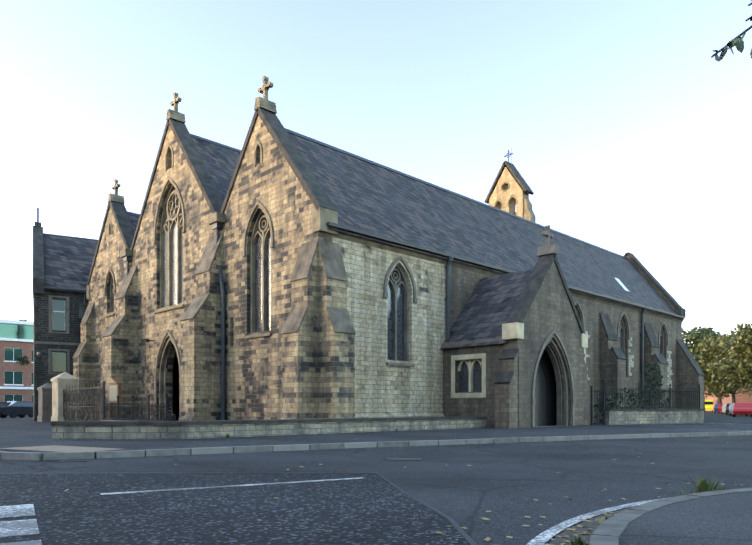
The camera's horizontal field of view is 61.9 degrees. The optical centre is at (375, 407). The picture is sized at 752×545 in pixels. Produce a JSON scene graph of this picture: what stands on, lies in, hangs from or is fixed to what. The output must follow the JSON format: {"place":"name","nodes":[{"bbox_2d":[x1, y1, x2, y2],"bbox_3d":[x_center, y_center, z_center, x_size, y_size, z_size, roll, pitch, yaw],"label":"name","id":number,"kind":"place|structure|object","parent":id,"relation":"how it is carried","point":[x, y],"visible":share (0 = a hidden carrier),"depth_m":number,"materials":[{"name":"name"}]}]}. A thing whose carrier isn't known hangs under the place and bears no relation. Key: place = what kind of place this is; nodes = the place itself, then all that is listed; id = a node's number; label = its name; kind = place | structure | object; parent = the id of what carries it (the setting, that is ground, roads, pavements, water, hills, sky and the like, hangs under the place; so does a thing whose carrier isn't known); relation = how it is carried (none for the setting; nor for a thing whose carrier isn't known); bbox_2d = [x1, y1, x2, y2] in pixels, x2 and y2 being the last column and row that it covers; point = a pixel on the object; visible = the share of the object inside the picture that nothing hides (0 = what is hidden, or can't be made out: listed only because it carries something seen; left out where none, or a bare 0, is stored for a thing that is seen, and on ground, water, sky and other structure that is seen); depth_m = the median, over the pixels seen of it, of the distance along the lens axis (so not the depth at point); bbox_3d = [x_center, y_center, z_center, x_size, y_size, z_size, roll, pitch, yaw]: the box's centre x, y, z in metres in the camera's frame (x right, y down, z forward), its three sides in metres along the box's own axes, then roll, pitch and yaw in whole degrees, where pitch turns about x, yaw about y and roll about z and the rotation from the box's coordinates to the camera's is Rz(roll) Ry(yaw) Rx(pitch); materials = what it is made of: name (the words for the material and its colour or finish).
{"place":"outdoors","nodes":[
{"label":"outdoors","id":0,"kind":"place"},
{"bbox_2d":[0,421,51,437],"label":"pavement","id":1,"kind":"structure","parent":0,"point":[35,429],"depth_m":25.78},
{"bbox_2d":[51,372,78,420],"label":"gate pier","id":2,"kind":"structure","parent":1,"relation":"on","point":[61,382],"depth_m":35.29,"materials":[{"name":"stone"}]},
{"bbox_2d":[0,411,751,544],"bbox_3d":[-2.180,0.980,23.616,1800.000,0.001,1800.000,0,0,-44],"label":"asphalt ground","id":3,"kind":"structure","parent":0,"point":[505,484],"depth_m":9.84,"materials":[{"name":"grey asphalt"}]},
{"bbox_2d":[0,402,25,417],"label":"car body","id":4,"kind":"object","parent":3,"relation":"on","point":[2,404],"visible":0.19,"depth_m":55.95,"materials":[{"name":"black paint"}]},
{"bbox_2d":[0,340,32,401],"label":"brick office block","id":5,"kind":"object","parent":3,"relation":"on","point":[26,369],"visible":0.1,"depth_m":91.89,"materials":[{"name":"red brick"}]},
{"bbox_2d":[5,348,32,401],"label":"windows","id":6,"kind":"structure","parent":5,"relation":"in","point":[9,374],"depth_m":91.48,"materials":[{"name":"teal glass"}]},
{"bbox_2d":[0,401,32,417],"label":"car body","id":7,"kind":"object","parent":3,"relation":"on","point":[13,409],"visible":0.62,"depth_m":56.14,"materials":[{"name":"grey paint"}]},
{"bbox_2d":[0,319,32,401],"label":"white office frames","id":8,"kind":"structure","parent":3,"relation":"on","point":[16,322],"depth_m":91.58,"materials":[{"name":"white paint"}]},
{"bbox_2d":[0,323,32,339],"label":"storey","id":9,"kind":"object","parent":8,"relation":"on","point":[9,331],"depth_m":92.34,"materials":[{"name":"teal glass"}]},
{"bbox_2d":[15,320,28,364],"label":"tree","id":10,"kind":"object","parent":3,"relation":"on","point":[23,360],"visible":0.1,"depth_m":92.17,"materials":[{"name":"green plant"}]},
{"bbox_2d":[37,383,51,421],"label":"gate pier","id":11,"kind":"structure","parent":3,"relation":"on","point":[44,402],"depth_m":37.56,"materials":[{"name":"stone"}]},
{"bbox_2d":[33,290,88,420],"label":"presbytery walls","id":12,"kind":"structure","parent":3,"relation":"on","point":[41,376],"depth_m":40.79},
{"bbox_2d":[33,208,44,293],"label":"presbytery kneeler","id":13,"kind":"object","parent":12,"relation":"attached to","point":[38,284],"visible":0.83,"depth_m":40.36,"materials":[{"name":"grey stone"}]},
{"bbox_2d":[37,352,44,360],"bbox_3d":[-21.329,-3.207,39.690,0.433,0.425,1.665,0,0,-36],"label":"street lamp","id":14,"kind":"object","parent":12,"relation":"attached to","point":[40,353],"visible":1,"depth_m":39.05,"materials":[{"name":"grey metal"}]},
{"bbox_2d":[34,295,79,373],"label":"presbytery dressings","id":15,"kind":"structure","parent":12,"relation":"attached to","point":[58,343],"depth_m":40.95,"materials":[{"name":"grey stone"}]},
{"bbox_2d":[52,299,65,371],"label":"window panes","id":16,"kind":"structure","parent":15,"relation":"in","point":[58,361],"depth_m":41.22,"materials":[{"name":"grey glass"}]},
{"bbox_2d":[43,286,85,318],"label":"gutter","id":17,"kind":"object","parent":12,"relation":"attached to","point":[81,313],"visible":0.15,"depth_m":41.33,"materials":[{"name":"black metal"}]},
{"bbox_2d":[43,233,97,292],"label":"presbytery roof slates","id":18,"kind":"object","parent":12,"relation":"on","point":[68,260],"visible":0.1,"depth_m":42.85,"materials":[{"name":"grey stone"}]},
{"bbox_2d":[105,377,123,419],"bbox_3d":[-12.952,-0.245,31.072,0.400,2.450,1.400,0,0,-44],"label":"notice board","id":19,"kind":"object","parent":3,"relation":"on","point":[111,381],"visible":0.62,"depth_m":30.83,"materials":[{"name":"beige stone"}]},
{"bbox_2d":[109,385,116,400],"bbox_3d":[-13.009,-0.695,31.016,0.020,0.750,0.900,0,0,-44],"label":"notice board","id":20,"kind":"object","parent":19,"relation":"attached to","point":[113,393],"visible":1,"depth_m":30.96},
{"bbox_2d":[63,381,167,420],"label":"railings and gates","id":21,"kind":"object","parent":3,"relation":"on","point":[104,411],"visible":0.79,"depth_m":31.09,"materials":[{"name":"metal"}]},
{"bbox_2d":[167,406,175,420],"bbox_3d":[-9.004,0.472,27.586,0.452,1.014,1.714,0,0,-44],"label":"gate","id":22,"kind":"object","parent":3,"relation":"on","point":[172,414],"visible":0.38,"depth_m":27.38,"materials":[{"name":"metal"}]},
{"bbox_2d":[89,115,331,420],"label":"church wall","id":23,"kind":"structure","parent":3,"relation":"on","point":[271,183],"depth_m":28.04,"materials":[{"name":"stone"}]},
{"bbox_2d":[164,189,182,306],"bbox_3d":[-10.409,-8.426,32.629,0.001,6.453,3.040,0,0,-44],"label":"church glass","id":24,"kind":"object","parent":23,"relation":"attached to","point":[174,267],"depth_m":32.84,"materials":[{"name":"grey glass"}]},
{"bbox_2d":[172,353,178,420],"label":"door","id":25,"kind":"structure","parent":23,"relation":"attached to","point":[175,391],"depth_m":43.98,"materials":[{"name":"black wood"}]},
{"bbox_2d":[123,222,645,419],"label":"church rainwater pipes","id":26,"kind":"object","parent":23,"relation":"attached to","point":[217,227],"visible":0.69,"depth_m":28.54,"materials":[{"name":"black metal"}]},
{"bbox_2d":[73,237,354,420],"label":"buttresses","id":27,"kind":"structure","parent":3,"relation":"on","point":[318,367],"depth_m":27.61,"materials":[{"name":"stone"}]},
{"bbox_2d":[73,232,355,358],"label":"buttress caps","id":28,"kind":"object","parent":27,"relation":"on","point":[334,268],"visible":0.94,"depth_m":23.88,"materials":[{"name":"beige stone"}]},
{"bbox_2d":[0,473,469,544],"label":"road surface","id":29,"kind":"object","parent":3,"relation":"on","point":[372,509],"depth_m":5.92,"materials":[{"name":"grey asphalt"}]},
{"bbox_2d":[364,472,477,544],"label":"road seam","id":30,"kind":"object","parent":29,"relation":"on","point":[466,536],"visible":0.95,"depth_m":5.62,"materials":[{"name":"grey asphalt"}]},
{"bbox_2d":[59,442,539,461],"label":"manhole covers","id":31,"kind":"object","parent":3,"relation":"on","point":[404,459],"visible":0.98,"depth_m":11.62,"materials":[{"name":"metal"}]},
{"bbox_2d":[86,76,535,419],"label":"warm church dressings","id":32,"kind":"object","parent":3,"relation":"on","point":[322,216],"visible":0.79,"depth_m":32.17,"materials":[{"name":"stone"}]},
{"bbox_2d":[0,477,670,544],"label":"white road markings","id":33,"kind":"object","parent":3,"relation":"on","point":[18,527],"visible":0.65,"depth_m":5.37,"materials":[{"name":"paint"}]},
{"bbox_2d":[33,108,704,383],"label":"church copings","id":34,"kind":"object","parent":3,"relation":"on","point":[303,173],"visible":0.48,"depth_m":30.31,"materials":[{"name":"grey stone"}]},
{"bbox_2d":[504,147,512,163],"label":"cross","id":35,"kind":"object","parent":34,"relation":"on","point":[511,153],"visible":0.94,"depth_m":53.78,"materials":[{"name":"grey metal"}]},
{"bbox_2d":[489,167,528,217],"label":"bell tower","id":36,"kind":"structure","parent":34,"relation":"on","point":[517,190],"depth_m":53.26,"materials":[{"name":"stone"}]},
{"bbox_2d":[0,422,751,459],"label":"kerb","id":37,"kind":"structure","parent":3,"relation":"on","point":[113,454],"depth_m":14.34,"materials":[{"name":"concrete"}]},
{"bbox_2d":[52,410,703,438],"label":"rubble boundary walls","id":38,"kind":"structure","parent":3,"relation":"on","point":[252,430],"depth_m":19.40,"materials":[{"name":"grey stone"}]},
{"bbox_2d":[51,408,704,424],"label":"boundary wall copings","id":39,"kind":"object","parent":38,"relation":"on","point":[206,422],"visible":0.91,"depth_m":18.90,"materials":[{"name":"grey stone"}]},
{"bbox_2d":[332,237,445,413],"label":"church wall","id":40,"kind":"structure","parent":3,"relation":"on","point":[381,386],"depth_m":26.36,"materials":[{"name":"stone"}]},
{"bbox_2d":[318,231,446,264],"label":"church cornice","id":41,"kind":"structure","parent":40,"relation":"attached to","point":[374,243],"depth_m":26.02,"materials":[{"name":"beige stone"}]},
{"bbox_2d":[355,413,444,417],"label":"church plinth","id":42,"kind":"structure","parent":40,"relation":"attached to","point":[379,415],"depth_m":26.51,"materials":[{"name":"grey stone"}]},
{"bbox_2d":[64,423,730,544],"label":"leaf litter","id":43,"kind":"object","parent":3,"relation":"on","point":[488,538],"visible":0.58,"depth_m":5.33,"materials":[{"name":"brown plant"}]},
{"bbox_2d":[443,343,506,427],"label":"porch side walls","id":44,"kind":"structure","parent":3,"relation":"on","point":[485,406],"depth_m":27.45,"materials":[{"name":"stone"}]},
{"bbox_2d":[451,353,485,397],"bbox_3d":[4.166,-1.370,27.744,0.300,1.912,1.912,0,0,-44],"label":"window frame","id":45,"kind":"object","parent":44,"relation":"attached to","point":[470,364],"visible":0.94,"depth_m":27.72,"materials":[{"name":"beige stone"}]},
{"bbox_2d":[441,337,506,345],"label":"porch eaves","id":46,"kind":"object","parent":44,"relation":"attached to","point":[472,341],"visible":0.25,"depth_m":27.32,"materials":[{"name":"grey stone"}]},
{"bbox_2d":[440,269,532,348],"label":"porch roof slates","id":47,"kind":"object","parent":44,"relation":"on","point":[485,312],"visible":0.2,"depth_m":28.47,"materials":[{"name":"grey stone"}]},
{"bbox_2d":[226,424,726,544],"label":"weeds","id":48,"kind":"object","parent":3,"relation":"on","point":[703,486],"visible":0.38,"depth_m":6.42,"materials":[{"name":"green plant"}]},
{"bbox_2d":[383,225,668,426],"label":"dark church dressings","id":49,"kind":"structure","parent":3,"relation":"on","point":[548,248],"depth_m":27.68,"materials":[{"name":"stone"}]},
{"bbox_2d":[535,363,545,425],"bbox_3d":[7.176,-0.686,28.474,2.000,3.332,0.100,0,0,-44],"label":"porch door","id":50,"kind":"structure","parent":3,"relation":"on","point":[540,404],"depth_m":28.81,"materials":[{"name":"paint"}]},
{"bbox_2d":[507,261,583,427],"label":"porch front wall","id":51,"kind":"structure","parent":3,"relation":"on","point":[550,310],"depth_m":27.72,"materials":[{"name":"grey stone"}]},
{"bbox_2d":[502,322,587,347],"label":"porch kneelers","id":52,"kind":"object","parent":51,"relation":"attached to","point":[515,330],"visible":0.61,"depth_m":25.92,"materials":[{"name":"beige stone"}]},
{"bbox_2d":[539,349,556,425],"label":"dark church interiors","id":53,"kind":"object","parent":3,"relation":"on","point":[545,362],"depth_m":29.45,"materials":[{"name":"black"}]},
{"bbox_2d":[450,266,677,422],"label":"church side wall","id":54,"kind":"structure","parent":3,"relation":"on","point":[463,282],"depth_m":39.31,"materials":[{"name":"stone"}]},
{"bbox_2d":[113,218,660,391],"bbox_3d":[4.264,-4.542,35.187,38.569,7.844,15.623,0,0,-12],"label":"window glass","id":55,"kind":"object","parent":54,"relation":"on","point":[464,379],"depth_m":27.14,"materials":[{"name":"grey glass"}]},
{"bbox_2d":[451,260,683,322],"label":"eaves cornice","id":56,"kind":"structure","parent":54,"relation":"attached to","point":[494,273],"depth_m":38.33,"materials":[{"name":"grey stone"}]},
{"bbox_2d":[584,331,672,387],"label":"church stone repairs","id":57,"kind":"structure","parent":54,"relation":"attached to","point":[631,364],"depth_m":42.62,"materials":[{"name":"grey stone"}]},
{"bbox_2d":[549,508,627,544],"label":"gutter dirt strip","id":58,"kind":"object","parent":3,"relation":"on","point":[593,524],"visible":0.21,"depth_m":4.90,"materials":[{"name":"brown soil"}]},
{"bbox_2d":[495,319,703,427],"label":"buttresses","id":59,"kind":"structure","parent":3,"relation":"on","point":[612,370],"depth_m":38.98,"materials":[{"name":"stone"}]},
{"bbox_2d":[593,362,669,421],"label":"yard shrubs","id":60,"kind":"object","parent":3,"relation":"on","point":[657,383],"visible":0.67,"depth_m":39.23,"materials":[{"name":"green plant"}]},
{"bbox_2d":[591,380,699,424],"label":"railings","id":61,"kind":"object","parent":3,"relation":"on","point":[604,397],"visible":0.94,"depth_m":31.52,"materials":[{"name":"metal"}]},
{"bbox_2d":[589,488,751,544],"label":"curb","id":62,"kind":"structure","parent":3,"relation":"on","point":[609,531],"depth_m":4.94,"materials":[{"name":"concrete"}]},
{"bbox_2d":[618,492,751,544],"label":"sidewalk","id":63,"kind":"structure","parent":62,"relation":"on","point":[725,519],"depth_m":4.59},
{"bbox_2d":[682,326,726,413],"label":"tree","id":64,"kind":"object","parent":3,"relation":"on","point":[691,337],"depth_m":90.76,"materials":[{"name":"green plant"}]},
{"bbox_2d":[705,400,712,411],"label":"yellow van","id":65,"kind":"object","parent":3,"relation":"on","point":[708,404],"visible":0.54,"depth_m":126.82,"materials":[{"name":"yellow paint"}]},
{"bbox_2d":[714,404,718,412],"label":"car body","id":66,"kind":"object","parent":3,"relation":"on","point":[715,408],"visible":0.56,"depth_m":99.03,"materials":[{"name":"blue paint"}]},
{"bbox_2d":[718,404,722,413],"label":"car body","id":67,"kind":"object","parent":3,"relation":"on","point":[719,408],"visible":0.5,"depth_m":91.53,"materials":[{"name":"red paint"}]},
{"bbox_2d":[691,334,751,402],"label":"tree","id":68,"kind":"object","parent":3,"relation":"on","point":[720,345],"depth_m":84.28,"materials":[{"name":"green plant"}]},
{"bbox_2d":[722,404,725,413],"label":"car body","id":69,"kind":"object","parent":3,"relation":"on","point":[723,407],"visible":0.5,"depth_m":83.97,"materials":[{"name":"grey paint"}]},
{"bbox_2d":[717,332,734,403],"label":"tree","id":70,"kind":"object","parent":3,"relation":"on","point":[719,400],"depth_m":120.43,"materials":[{"name":"green plant"}]},
{"bbox_2d":[705,384,751,411],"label":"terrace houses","id":71,"kind":"structure","parent":3,"relation":"on","point":[742,398],"depth_m":102.40,"materials":[{"name":"red brick"}]},
{"bbox_2d":[706,323,751,396],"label":"tree","id":72,"kind":"object","parent":3,"relation":"on","point":[740,373],"depth_m":75.23,"materials":[{"name":"green plant"}]},
{"bbox_2d":[725,403,742,414],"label":"car body","id":73,"kind":"object","parent":3,"relation":"on","point":[727,408],"visible":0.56,"depth_m":76.78,"materials":[{"name":"black paint"}]},
{"bbox_2d":[729,403,747,415],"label":"car body","id":74,"kind":"object","parent":3,"relation":"on","point":[730,409],"visible":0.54,"depth_m":68.94,"materials":[{"name":"grey paint"}]},
{"bbox_2d":[732,403,751,416],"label":"car body","id":75,"kind":"object","parent":3,"relation":"on","point":[741,408],"visible":1,"depth_m":61.07,"materials":[{"name":"red paint"}]},
{"bbox_2d":[0,423,751,452],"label":"church pavement","id":76,"kind":"structure","parent":0,"point":[10,440],"depth_m":17.73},
{"bbox_2d":[0,445,119,451],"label":"tactile paving","id":77,"kind":"structure","parent":76,"relation":"on","point":[55,448],"depth_m":12.94,"materials":[{"name":"beige concrete"}]},
{"bbox_2d":[0,0,751,345],"label":"sky","id":78,"kind":"structure","parent":0,"point":[622,125],"materials":[{"name":"blue"}]},
{"bbox_2d":[128,132,682,319],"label":"church roof slates","id":79,"kind":"object","parent":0,"point":[368,197],"visible":0.17,"depth_m":32.30,"materials":[{"name":"grey stone"}]},
{"bbox_2d":[127,128,628,259],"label":"church ridge tiles","id":80,"kind":"object","parent":79,"relation":"on","point":[355,156],"visible":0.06,"depth_m":34.23,"materials":[{"name":"grey stone"}]},
{"bbox_2d":[615,278,629,291],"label":"skylight","id":81,"kind":"object","parent":79,"relation":"in","point":[622,284],"visible":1,"depth_m":44.21},
{"bbox_2d":[327,222,684,317],"bbox_3d":[10.962,-6.910,35.992,35.600,0.120,0.190,0,0,-44],"label":"gutter","id":82,"kind":"object","parent":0,"point":[373,235],"visible":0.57,"depth_m":28.70,"materials":[{"name":"black metal"}]},
{"bbox_2d":[627,256,681,339],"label":"coping","id":83,"kind":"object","parent":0,"point":[666,300],"depth_m":49.18,"materials":[{"name":"grey stone"}]},
{"bbox_2d":[711,0,751,61],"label":"branch","id":84,"kind":"object","parent":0,"point":[738,43],"depth_m":5.90,"materials":[{"name":"green plant"}]}
]}

